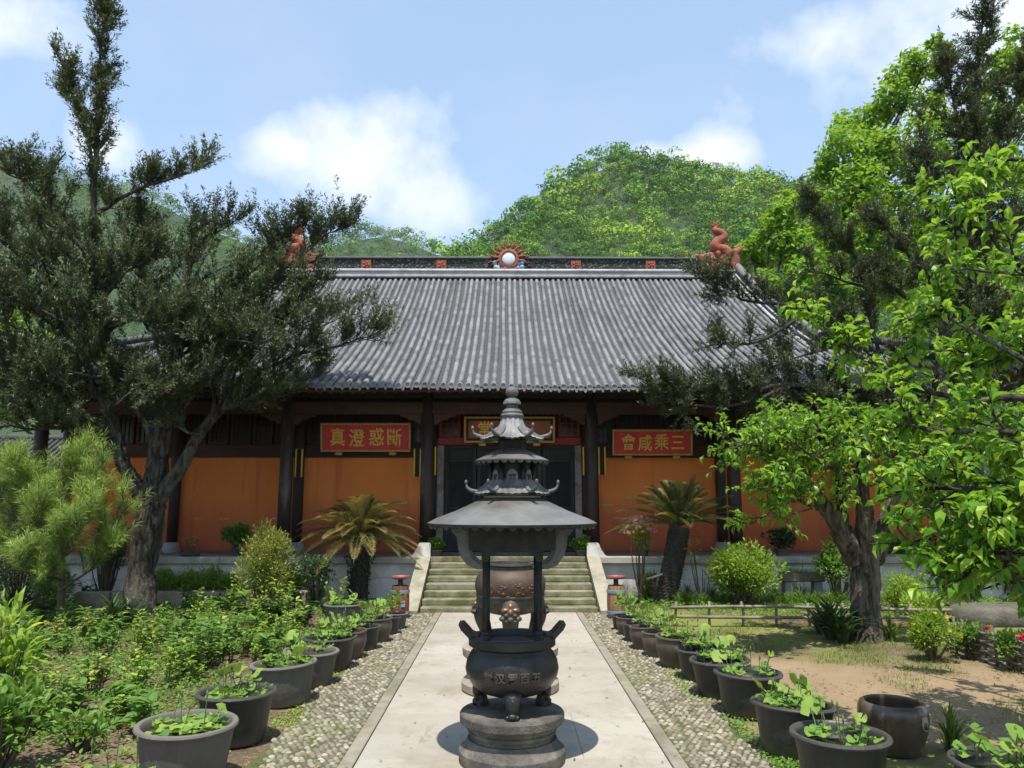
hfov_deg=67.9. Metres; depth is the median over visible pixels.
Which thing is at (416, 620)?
cobblestone strip
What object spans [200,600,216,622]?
leafy plant
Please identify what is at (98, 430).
window
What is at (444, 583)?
stone steps
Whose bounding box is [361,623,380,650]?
water tub
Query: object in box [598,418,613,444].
window
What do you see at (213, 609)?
leafy plant
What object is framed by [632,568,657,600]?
shrub
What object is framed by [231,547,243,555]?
flower pot
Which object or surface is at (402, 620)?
water tub
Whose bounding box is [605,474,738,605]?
cycad
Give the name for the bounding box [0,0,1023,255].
sky
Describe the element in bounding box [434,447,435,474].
hanging board
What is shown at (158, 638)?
leafy plant
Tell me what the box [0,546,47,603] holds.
shrub
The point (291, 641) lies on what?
leafy plant
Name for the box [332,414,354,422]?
window
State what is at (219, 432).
window
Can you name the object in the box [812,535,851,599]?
shrub
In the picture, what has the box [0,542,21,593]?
shrub
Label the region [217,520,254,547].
potted shrub
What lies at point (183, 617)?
leafy plant
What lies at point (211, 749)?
water tub
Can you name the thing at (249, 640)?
leafy plant
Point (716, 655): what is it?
water lily
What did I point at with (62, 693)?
leafy plant
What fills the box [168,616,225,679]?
leafy plant
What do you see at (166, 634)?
leafy plant
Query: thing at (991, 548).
broadleaf tree
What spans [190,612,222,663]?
leafy plant
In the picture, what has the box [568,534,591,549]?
potted shrub
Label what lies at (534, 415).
window
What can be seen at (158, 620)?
leafy plant
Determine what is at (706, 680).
water tub
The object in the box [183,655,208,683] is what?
leafy plant
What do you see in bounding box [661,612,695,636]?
water lily
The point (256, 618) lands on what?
leafy plant
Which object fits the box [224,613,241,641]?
leafy plant
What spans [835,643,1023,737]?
grass
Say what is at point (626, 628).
water tub
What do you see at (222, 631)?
leafy plant
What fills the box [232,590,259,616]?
leafy plant
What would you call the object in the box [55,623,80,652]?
leafy plant
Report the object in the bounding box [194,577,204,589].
leafy plant
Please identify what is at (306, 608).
leafy plant
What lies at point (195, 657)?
leafy plant
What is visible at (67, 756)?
leaf litter
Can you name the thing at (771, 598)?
lilyturf clump
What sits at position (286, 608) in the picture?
leafy plant
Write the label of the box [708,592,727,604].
lilyturf clump
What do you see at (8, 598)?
leafy plant
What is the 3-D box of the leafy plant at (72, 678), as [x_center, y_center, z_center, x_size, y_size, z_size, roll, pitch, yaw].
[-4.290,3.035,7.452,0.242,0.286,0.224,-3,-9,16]
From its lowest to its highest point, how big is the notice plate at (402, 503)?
0.070 m
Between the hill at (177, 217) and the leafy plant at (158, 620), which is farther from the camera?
the hill at (177, 217)
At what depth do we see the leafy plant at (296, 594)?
14.06 m
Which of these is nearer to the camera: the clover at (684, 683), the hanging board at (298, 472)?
the clover at (684, 683)
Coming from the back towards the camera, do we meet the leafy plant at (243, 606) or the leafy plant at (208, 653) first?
the leafy plant at (243, 606)
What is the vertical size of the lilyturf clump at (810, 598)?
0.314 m
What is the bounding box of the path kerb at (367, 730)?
[337,612,688,767]
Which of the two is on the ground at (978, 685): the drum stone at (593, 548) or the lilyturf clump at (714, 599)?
the lilyturf clump at (714, 599)
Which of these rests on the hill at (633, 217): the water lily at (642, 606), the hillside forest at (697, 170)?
the hillside forest at (697, 170)
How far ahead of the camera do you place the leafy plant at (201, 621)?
9.03 m
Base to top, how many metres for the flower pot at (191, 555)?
0.060 m
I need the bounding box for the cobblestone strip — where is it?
[259,612,774,767]
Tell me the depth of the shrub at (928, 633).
9.58 m
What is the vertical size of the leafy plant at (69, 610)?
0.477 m
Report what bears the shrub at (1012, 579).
on the ground at (978, 685)
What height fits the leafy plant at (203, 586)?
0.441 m
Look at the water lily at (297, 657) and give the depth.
7.63 m
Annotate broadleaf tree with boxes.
[695,374,975,643]
[776,139,1023,618]
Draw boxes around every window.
[76,414,96,442]
[96,414,109,443]
[118,414,135,443]
[136,418,150,443]
[170,425,173,443]
[186,414,207,443]
[208,414,229,443]
[230,414,251,443]
[253,414,273,443]
[275,423,295,443]
[307,414,330,444]
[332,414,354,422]
[357,414,378,422]
[381,414,402,422]
[405,417,421,444]
[439,414,460,436]
[463,414,483,436]
[534,415,555,436]
[558,415,579,436]
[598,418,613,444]
[616,415,638,428]
[640,415,662,428]
[664,415,686,428]
[689,415,711,444]
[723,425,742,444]
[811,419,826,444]
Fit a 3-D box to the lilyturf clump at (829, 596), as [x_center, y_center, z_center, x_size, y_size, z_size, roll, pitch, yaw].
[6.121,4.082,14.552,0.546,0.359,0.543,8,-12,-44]
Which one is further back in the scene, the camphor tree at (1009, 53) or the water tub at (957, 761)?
the camphor tree at (1009, 53)
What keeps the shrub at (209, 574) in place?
on the ground at (978, 685)
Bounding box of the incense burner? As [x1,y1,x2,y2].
[427,386,596,721]
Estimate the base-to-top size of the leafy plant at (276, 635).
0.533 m
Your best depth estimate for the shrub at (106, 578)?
14.89 m
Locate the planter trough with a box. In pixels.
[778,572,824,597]
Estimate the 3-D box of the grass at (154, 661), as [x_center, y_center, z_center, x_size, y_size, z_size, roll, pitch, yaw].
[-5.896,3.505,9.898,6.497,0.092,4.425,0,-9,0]
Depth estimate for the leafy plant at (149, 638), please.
10.10 m
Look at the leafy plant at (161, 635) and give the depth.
10.56 m
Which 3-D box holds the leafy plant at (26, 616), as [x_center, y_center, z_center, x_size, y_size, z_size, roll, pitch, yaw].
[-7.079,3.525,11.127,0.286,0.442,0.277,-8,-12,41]
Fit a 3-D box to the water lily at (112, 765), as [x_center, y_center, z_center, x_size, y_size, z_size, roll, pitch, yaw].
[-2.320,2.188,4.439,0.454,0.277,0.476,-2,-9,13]
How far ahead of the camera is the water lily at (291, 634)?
8.46 m
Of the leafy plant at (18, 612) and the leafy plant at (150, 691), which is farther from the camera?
the leafy plant at (18, 612)
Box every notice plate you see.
[397,501,406,504]
[603,503,612,506]
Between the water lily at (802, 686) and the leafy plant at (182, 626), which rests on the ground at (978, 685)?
the leafy plant at (182, 626)
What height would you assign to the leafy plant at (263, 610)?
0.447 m
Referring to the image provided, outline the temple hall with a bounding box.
[2,220,1023,555]
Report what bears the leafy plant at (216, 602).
on the ground at (978, 685)
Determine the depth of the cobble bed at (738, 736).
6.83 m
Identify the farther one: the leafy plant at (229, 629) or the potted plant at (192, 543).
the potted plant at (192, 543)
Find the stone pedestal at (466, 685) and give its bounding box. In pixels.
[461,642,558,698]
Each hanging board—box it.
[294,449,303,476]
[413,449,420,476]
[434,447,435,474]
[582,447,584,474]
[598,447,605,474]
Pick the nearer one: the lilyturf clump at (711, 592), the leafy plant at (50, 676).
the leafy plant at (50, 676)
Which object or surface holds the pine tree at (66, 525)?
on the ground at (978, 685)
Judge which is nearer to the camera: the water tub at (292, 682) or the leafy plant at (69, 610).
the water tub at (292, 682)
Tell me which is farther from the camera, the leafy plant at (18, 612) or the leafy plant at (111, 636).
the leafy plant at (18, 612)
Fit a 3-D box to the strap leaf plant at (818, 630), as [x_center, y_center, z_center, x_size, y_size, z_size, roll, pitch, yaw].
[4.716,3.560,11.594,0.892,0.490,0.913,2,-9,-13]
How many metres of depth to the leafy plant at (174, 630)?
9.84 m
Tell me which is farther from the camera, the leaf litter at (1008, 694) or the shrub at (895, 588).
the shrub at (895, 588)
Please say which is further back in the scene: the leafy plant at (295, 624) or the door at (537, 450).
the door at (537, 450)
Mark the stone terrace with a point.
(385, 566)
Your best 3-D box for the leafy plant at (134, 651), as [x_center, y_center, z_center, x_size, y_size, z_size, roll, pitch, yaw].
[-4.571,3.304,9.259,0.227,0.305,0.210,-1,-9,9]
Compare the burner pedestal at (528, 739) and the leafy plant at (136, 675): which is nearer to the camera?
the burner pedestal at (528, 739)
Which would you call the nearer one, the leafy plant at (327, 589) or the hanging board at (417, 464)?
the leafy plant at (327, 589)
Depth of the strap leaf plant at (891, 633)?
10.95 m
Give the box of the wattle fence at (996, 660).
[944,616,1023,673]
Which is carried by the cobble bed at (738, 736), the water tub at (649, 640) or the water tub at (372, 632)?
the water tub at (649, 640)
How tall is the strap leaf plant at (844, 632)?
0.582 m
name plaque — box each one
[320,423,410,454]
[464,416,554,445]
[612,429,692,458]
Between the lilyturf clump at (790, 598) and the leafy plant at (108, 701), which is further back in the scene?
the lilyturf clump at (790, 598)
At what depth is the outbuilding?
26.20 m
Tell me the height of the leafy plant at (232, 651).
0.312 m
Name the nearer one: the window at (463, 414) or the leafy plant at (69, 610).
the leafy plant at (69, 610)
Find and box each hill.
[0,164,435,434]
[471,164,1023,484]
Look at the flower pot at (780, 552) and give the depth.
15.99 m
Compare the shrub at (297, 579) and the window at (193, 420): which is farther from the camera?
the window at (193, 420)
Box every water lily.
[84,732,155,767]
[145,688,228,735]
[205,661,272,698]
[259,633,315,666]
[287,625,333,650]
[305,611,356,638]
[326,587,362,605]
[330,606,365,629]
[347,602,375,622]
[363,593,390,614]
[376,592,399,609]
[386,586,406,604]
[612,587,632,604]
[617,591,637,610]
[625,595,648,615]
[632,601,658,621]
[644,606,671,628]
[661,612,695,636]
[676,617,723,645]
[693,628,745,659]
[711,645,776,674]
[752,670,827,709]
[800,695,883,745]
[952,716,1023,767]
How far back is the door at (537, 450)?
17.76 m
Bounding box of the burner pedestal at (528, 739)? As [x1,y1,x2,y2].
[459,698,564,767]
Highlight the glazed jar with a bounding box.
[857,694,929,757]
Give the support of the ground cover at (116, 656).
on the ground at (978, 685)
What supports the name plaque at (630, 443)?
attached to the temple hall
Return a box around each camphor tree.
[0,306,62,434]
[733,188,873,324]
[783,32,963,323]
[940,22,1023,442]
[1007,385,1023,465]
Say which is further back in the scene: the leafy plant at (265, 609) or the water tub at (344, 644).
the leafy plant at (265, 609)
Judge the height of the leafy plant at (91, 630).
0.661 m
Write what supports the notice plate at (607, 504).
attached to the temple hall
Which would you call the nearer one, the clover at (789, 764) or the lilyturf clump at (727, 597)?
the clover at (789, 764)
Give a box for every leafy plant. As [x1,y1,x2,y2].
[1,610,34,629]
[4,620,30,637]
[5,588,30,608]
[16,612,38,630]
[16,680,55,729]
[18,606,36,614]
[20,627,62,669]
[25,591,40,605]
[28,609,50,624]
[28,631,56,652]
[30,664,52,687]
[30,665,64,694]
[32,597,53,615]
[35,635,52,659]
[36,677,74,728]
[42,671,76,720]
[42,687,75,726]
[44,618,66,633]
[44,620,65,643]
[45,595,56,609]
[51,630,75,660]
[53,611,73,630]
[54,592,79,612]
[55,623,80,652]
[56,600,76,619]
[63,677,98,711]
[66,677,86,707]
[70,652,102,692]
[74,606,91,622]
[75,605,114,653]
[75,617,95,642]
[76,580,97,591]
[83,606,107,634]
[85,651,116,696]
[88,617,113,652]
[91,680,139,722]
[94,694,126,728]
[97,611,122,640]
[98,612,126,641]
[98,618,131,656]
[115,691,166,727]
[117,666,147,709]
[122,606,145,653]
[125,664,156,707]
[125,687,148,718]
[127,688,155,715]
[129,642,146,666]
[130,648,156,683]
[135,619,159,653]
[140,604,163,630]
[140,626,160,658]
[145,619,161,639]
[151,625,171,644]
[153,601,175,632]
[153,618,195,647]
[158,625,174,646]
[160,619,193,654]
[160,637,187,687]
[161,618,193,649]
[163,620,180,634]
[164,631,193,673]
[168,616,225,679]
[170,657,191,680]
[172,618,191,645]
[173,613,194,636]
[174,608,195,625]
[177,588,200,610]
[180,578,197,591]
[182,591,198,609]
[182,626,211,648]
[183,620,215,663]
[183,645,207,672]
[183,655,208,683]
[188,600,204,625]
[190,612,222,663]
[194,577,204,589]
[194,586,214,616]
[197,580,209,590]
[199,628,217,669]
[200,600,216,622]
[200,615,231,655]
[202,600,221,615]
[202,612,226,638]
[204,614,226,633]
[204,634,222,666]
[206,604,219,616]
[208,595,225,606]
[210,630,236,663]
[221,587,235,611]
[221,608,254,654]
[222,636,238,661]
[224,586,245,610]
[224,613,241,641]
[228,581,248,614]
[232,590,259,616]
[236,626,260,657]
[238,614,248,628]
[245,584,269,624]
[248,600,275,623]
[248,615,263,631]
[249,632,284,658]
[251,643,263,661]
[252,596,277,624]
[254,624,272,653]
[255,599,271,620]
[258,608,272,629]
[262,613,287,651]
[264,612,279,628]
[269,597,292,621]
[271,577,295,625]
[273,615,286,630]
[275,598,292,620]
[277,636,301,653]
[283,596,310,636]
[284,584,305,609]
[290,609,315,630]
[297,599,320,626]
[305,583,325,608]
[319,598,336,617]
[325,576,348,601]
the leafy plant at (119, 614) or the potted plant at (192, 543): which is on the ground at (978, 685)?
the leafy plant at (119, 614)
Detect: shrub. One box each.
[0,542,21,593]
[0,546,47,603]
[0,586,59,708]
[0,670,72,767]
[25,562,77,606]
[47,703,122,752]
[83,520,131,590]
[155,567,184,590]
[165,567,200,590]
[190,563,229,590]
[214,571,245,590]
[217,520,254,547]
[230,518,300,606]
[278,563,307,589]
[292,551,338,608]
[427,536,445,549]
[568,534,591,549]
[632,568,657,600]
[683,538,719,603]
[702,537,789,604]
[759,526,797,549]
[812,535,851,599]
[880,570,927,613]
[887,536,916,553]
[896,590,947,615]
[905,605,964,661]
[947,619,995,659]
[986,568,1022,595]
[990,626,1023,671]
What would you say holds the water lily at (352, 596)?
in the water tub at (341, 608)
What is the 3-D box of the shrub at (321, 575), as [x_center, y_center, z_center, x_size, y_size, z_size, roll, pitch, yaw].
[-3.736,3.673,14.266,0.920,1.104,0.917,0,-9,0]
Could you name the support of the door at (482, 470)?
in the temple hall
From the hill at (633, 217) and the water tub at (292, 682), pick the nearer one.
the water tub at (292, 682)
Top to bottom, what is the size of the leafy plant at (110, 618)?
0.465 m
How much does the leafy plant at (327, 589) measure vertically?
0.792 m
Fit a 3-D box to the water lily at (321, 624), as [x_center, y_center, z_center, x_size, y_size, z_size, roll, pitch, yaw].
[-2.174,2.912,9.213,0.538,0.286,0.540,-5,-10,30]
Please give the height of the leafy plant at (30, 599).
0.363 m
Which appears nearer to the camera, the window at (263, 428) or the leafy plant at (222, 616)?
the leafy plant at (222, 616)
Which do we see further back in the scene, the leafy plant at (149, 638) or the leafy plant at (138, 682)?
the leafy plant at (149, 638)
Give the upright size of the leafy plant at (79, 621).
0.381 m
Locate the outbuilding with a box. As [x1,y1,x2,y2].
[0,434,62,545]
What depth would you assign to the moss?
7.00 m
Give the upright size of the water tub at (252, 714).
0.400 m
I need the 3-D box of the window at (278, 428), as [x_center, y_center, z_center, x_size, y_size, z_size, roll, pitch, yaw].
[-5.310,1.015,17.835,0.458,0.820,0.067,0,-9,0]
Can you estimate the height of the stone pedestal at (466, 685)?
0.450 m
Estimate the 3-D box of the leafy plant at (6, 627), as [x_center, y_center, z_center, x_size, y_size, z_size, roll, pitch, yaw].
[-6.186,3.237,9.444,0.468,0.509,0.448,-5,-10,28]
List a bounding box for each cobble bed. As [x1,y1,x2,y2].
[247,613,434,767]
[585,614,772,767]
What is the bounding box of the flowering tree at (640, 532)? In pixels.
[620,515,656,602]
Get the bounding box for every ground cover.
[0,598,376,767]
[634,593,1008,620]
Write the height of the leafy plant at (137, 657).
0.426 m
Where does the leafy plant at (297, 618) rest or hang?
on the ground at (978, 685)
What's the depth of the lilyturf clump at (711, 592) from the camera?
15.41 m
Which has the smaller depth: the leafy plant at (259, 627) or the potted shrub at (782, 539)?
the leafy plant at (259, 627)
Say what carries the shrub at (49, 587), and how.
on the ground at (978, 685)
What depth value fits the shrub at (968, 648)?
9.70 m
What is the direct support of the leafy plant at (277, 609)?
on the ground at (978, 685)
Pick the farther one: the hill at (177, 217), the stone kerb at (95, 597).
the hill at (177, 217)
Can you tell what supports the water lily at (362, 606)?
in the water tub at (372, 632)
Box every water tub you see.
[132,709,238,767]
[194,682,277,748]
[249,655,316,708]
[283,645,339,688]
[302,632,357,671]
[323,601,365,628]
[333,627,366,659]
[360,616,392,642]
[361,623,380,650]
[372,615,400,634]
[382,611,407,629]
[611,613,629,630]
[616,615,640,635]
[621,621,648,641]
[629,624,660,650]
[641,630,666,657]
[655,632,697,668]
[674,644,727,682]
[689,653,749,700]
[713,664,783,719]
[750,694,836,759]
[789,720,892,767]
[946,746,1023,767]
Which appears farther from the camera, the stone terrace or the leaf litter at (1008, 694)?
the stone terrace
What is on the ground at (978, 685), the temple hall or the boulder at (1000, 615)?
the boulder at (1000, 615)
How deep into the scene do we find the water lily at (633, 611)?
11.00 m
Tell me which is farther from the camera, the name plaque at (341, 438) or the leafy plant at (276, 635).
the name plaque at (341, 438)
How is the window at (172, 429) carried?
in the temple hall
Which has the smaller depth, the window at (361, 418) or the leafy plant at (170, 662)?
the leafy plant at (170, 662)
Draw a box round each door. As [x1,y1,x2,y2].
[443,445,476,546]
[477,445,498,500]
[526,445,541,497]
[542,445,574,546]
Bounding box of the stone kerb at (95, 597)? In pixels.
[74,590,329,607]
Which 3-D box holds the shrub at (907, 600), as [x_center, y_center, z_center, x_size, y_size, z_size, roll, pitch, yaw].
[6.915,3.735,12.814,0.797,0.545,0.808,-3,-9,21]
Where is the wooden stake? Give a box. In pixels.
[646,573,662,604]
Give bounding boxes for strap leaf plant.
[73,593,136,630]
[99,592,159,628]
[790,593,860,639]
[796,602,824,633]
[807,604,874,643]
[880,613,910,641]
[929,699,983,750]
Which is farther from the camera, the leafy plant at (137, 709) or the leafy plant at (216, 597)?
the leafy plant at (216, 597)
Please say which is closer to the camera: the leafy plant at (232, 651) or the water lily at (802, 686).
the water lily at (802, 686)
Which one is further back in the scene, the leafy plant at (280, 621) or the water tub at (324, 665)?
the leafy plant at (280, 621)
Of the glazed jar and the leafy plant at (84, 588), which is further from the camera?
the leafy plant at (84, 588)
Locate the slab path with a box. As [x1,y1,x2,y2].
[353,612,671,767]
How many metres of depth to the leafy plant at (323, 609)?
13.11 m
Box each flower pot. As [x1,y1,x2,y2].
[179,552,201,556]
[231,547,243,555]
[431,549,444,555]
[573,549,586,555]
[637,549,649,555]
[773,549,787,555]
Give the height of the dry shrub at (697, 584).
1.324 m
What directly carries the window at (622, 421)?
in the temple hall
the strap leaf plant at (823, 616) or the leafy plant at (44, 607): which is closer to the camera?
the strap leaf plant at (823, 616)
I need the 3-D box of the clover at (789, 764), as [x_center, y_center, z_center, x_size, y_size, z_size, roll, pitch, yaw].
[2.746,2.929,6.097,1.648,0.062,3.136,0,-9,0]
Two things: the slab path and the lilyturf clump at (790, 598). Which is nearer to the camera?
the slab path
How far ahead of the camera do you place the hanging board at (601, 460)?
17.27 m
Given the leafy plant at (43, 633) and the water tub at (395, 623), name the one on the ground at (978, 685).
the leafy plant at (43, 633)
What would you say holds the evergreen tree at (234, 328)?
on the ground at (978, 685)
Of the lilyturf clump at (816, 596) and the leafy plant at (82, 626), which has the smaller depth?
the leafy plant at (82, 626)
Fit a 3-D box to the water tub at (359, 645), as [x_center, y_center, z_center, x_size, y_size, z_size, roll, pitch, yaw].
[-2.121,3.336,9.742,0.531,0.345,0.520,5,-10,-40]
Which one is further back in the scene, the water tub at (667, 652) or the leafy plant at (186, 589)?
the leafy plant at (186, 589)
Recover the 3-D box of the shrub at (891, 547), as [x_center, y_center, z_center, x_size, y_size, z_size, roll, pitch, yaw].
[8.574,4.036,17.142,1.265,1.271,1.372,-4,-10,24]
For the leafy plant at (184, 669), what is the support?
on the ground at (978, 685)
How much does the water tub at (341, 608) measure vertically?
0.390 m
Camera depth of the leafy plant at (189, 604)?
13.59 m
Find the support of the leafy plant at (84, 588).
on the ground at (978, 685)
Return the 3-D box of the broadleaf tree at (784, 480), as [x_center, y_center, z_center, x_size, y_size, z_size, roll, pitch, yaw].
[4.588,1.842,10.963,4.626,3.964,2.620,3,-9,-18]
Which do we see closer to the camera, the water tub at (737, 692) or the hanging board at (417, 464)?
the water tub at (737, 692)
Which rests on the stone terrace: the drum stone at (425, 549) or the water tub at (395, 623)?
the drum stone at (425, 549)
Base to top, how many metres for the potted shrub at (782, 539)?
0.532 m
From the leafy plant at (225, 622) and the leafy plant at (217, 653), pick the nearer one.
the leafy plant at (217, 653)
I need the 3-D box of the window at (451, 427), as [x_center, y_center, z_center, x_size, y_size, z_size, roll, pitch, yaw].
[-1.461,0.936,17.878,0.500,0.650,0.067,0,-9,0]
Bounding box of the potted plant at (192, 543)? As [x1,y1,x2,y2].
[180,536,198,553]
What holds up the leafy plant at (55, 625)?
on the ground at (978, 685)
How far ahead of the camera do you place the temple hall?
17.68 m
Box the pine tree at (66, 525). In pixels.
[0,420,151,616]
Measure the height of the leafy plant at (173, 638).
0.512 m
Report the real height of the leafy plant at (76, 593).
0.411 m
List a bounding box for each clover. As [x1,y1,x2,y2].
[663,667,715,701]
[714,701,952,767]
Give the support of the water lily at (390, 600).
in the water tub at (395, 623)
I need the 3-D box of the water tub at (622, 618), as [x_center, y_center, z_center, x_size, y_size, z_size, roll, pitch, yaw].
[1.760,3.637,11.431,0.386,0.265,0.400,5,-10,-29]
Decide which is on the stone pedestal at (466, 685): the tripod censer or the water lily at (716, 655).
the tripod censer
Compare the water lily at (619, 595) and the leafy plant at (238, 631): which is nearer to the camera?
the leafy plant at (238, 631)
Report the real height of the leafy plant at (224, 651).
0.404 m
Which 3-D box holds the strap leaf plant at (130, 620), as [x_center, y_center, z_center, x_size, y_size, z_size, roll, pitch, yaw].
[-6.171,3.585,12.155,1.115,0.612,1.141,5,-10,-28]
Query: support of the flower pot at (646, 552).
on the stone terrace
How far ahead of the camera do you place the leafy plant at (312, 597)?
14.15 m
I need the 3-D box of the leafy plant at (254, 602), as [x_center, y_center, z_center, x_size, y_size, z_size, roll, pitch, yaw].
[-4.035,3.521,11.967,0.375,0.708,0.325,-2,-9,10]
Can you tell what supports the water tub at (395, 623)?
on the cobblestone strip
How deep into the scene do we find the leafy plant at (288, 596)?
12.25 m
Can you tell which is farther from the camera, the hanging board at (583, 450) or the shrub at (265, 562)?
the hanging board at (583, 450)
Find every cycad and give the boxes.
[289,493,423,600]
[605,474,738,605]
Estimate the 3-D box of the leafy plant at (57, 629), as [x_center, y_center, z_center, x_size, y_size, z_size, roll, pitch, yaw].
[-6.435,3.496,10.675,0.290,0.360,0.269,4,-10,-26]
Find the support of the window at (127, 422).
in the temple hall
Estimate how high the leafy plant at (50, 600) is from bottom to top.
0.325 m
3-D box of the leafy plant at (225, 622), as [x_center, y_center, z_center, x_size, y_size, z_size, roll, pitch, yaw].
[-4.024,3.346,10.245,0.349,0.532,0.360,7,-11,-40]
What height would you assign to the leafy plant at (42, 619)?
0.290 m
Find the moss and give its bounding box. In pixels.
[228,651,365,767]
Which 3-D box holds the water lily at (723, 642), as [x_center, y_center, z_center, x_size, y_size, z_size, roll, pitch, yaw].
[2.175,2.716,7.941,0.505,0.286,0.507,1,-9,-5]
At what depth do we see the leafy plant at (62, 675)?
6.97 m
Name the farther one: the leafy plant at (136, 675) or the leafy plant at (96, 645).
the leafy plant at (96, 645)
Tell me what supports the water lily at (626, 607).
in the water tub at (622, 618)
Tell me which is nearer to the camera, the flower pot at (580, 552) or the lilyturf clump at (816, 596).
the lilyturf clump at (816, 596)
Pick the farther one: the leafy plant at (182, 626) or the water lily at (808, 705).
the leafy plant at (182, 626)
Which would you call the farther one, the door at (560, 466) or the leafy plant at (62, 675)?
the door at (560, 466)
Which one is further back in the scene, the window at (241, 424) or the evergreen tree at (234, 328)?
the window at (241, 424)
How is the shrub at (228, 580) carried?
on the ground at (978, 685)
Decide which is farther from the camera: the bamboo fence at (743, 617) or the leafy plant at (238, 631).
the bamboo fence at (743, 617)
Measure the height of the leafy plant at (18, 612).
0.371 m
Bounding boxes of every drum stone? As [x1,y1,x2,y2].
[410,542,430,556]
[586,542,605,555]
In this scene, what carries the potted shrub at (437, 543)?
in the flower pot at (436, 552)
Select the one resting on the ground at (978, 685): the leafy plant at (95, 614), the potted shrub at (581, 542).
the leafy plant at (95, 614)
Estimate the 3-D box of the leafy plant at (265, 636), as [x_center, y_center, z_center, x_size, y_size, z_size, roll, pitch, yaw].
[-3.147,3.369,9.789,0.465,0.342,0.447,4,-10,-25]
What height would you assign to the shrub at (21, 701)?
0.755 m
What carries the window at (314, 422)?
in the temple hall
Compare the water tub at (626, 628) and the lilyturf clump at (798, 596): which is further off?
the lilyturf clump at (798, 596)
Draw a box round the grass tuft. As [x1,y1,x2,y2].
[783,567,817,572]
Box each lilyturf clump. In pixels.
[673,590,685,605]
[681,583,695,594]
[681,589,701,604]
[681,591,697,605]
[694,591,712,604]
[705,586,717,600]
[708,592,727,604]
[710,591,721,604]
[721,591,733,604]
[765,590,786,604]
[774,590,795,604]
[785,593,800,604]
[786,587,811,605]
[793,584,806,598]
[803,591,821,605]
[807,589,826,605]
[820,589,840,604]
[832,589,849,605]
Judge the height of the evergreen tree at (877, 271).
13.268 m
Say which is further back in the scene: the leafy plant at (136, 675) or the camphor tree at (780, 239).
the camphor tree at (780, 239)
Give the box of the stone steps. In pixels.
[409,554,607,614]
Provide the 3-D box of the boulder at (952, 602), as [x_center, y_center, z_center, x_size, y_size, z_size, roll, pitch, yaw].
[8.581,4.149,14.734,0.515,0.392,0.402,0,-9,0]
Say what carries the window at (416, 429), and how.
in the temple hall
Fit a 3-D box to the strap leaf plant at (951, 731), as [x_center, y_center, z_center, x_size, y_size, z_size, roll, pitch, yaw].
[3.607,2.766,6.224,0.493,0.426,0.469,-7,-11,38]
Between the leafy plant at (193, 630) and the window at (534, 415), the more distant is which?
the window at (534, 415)
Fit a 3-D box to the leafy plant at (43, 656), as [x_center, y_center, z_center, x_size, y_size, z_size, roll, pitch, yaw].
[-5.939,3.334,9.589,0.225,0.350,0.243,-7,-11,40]
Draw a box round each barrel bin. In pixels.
[390,575,409,617]
[606,575,625,617]
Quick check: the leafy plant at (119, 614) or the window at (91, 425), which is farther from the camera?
the window at (91, 425)
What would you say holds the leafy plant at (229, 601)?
on the ground at (978, 685)
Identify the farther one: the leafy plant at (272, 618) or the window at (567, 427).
the window at (567, 427)
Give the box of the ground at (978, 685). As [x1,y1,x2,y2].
[0,523,1023,767]
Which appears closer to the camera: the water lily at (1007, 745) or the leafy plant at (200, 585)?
the water lily at (1007, 745)
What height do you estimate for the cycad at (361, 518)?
2.221 m
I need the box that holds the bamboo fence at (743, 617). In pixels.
[671,601,951,626]
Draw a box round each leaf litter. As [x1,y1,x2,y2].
[1,608,369,767]
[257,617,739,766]
[707,624,1023,765]
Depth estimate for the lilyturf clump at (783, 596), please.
14.56 m
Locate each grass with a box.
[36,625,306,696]
[654,621,1023,677]
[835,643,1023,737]
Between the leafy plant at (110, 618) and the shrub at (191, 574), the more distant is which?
the shrub at (191, 574)
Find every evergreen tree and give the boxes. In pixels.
[0,0,409,618]
[610,0,1023,602]
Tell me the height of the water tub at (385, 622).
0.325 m
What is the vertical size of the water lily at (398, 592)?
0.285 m
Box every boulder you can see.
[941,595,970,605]
[946,602,1023,627]
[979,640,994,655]
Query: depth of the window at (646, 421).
17.93 m
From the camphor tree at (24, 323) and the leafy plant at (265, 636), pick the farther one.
the camphor tree at (24, 323)
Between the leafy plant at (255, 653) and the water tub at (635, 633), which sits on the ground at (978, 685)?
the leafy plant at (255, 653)
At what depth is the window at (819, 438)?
17.92 m
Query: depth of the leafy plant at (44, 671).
7.88 m
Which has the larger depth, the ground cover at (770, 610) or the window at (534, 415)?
the window at (534, 415)
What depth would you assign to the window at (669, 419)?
17.94 m
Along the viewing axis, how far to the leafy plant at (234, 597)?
13.28 m
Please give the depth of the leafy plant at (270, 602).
12.42 m
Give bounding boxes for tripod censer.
[471,561,549,629]
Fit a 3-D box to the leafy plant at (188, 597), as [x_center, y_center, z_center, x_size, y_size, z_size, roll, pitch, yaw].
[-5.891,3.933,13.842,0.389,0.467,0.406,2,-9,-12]
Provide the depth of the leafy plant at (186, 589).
14.60 m
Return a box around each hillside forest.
[0,145,448,337]
[422,141,1023,474]
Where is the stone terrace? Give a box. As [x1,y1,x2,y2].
[0,531,1022,598]

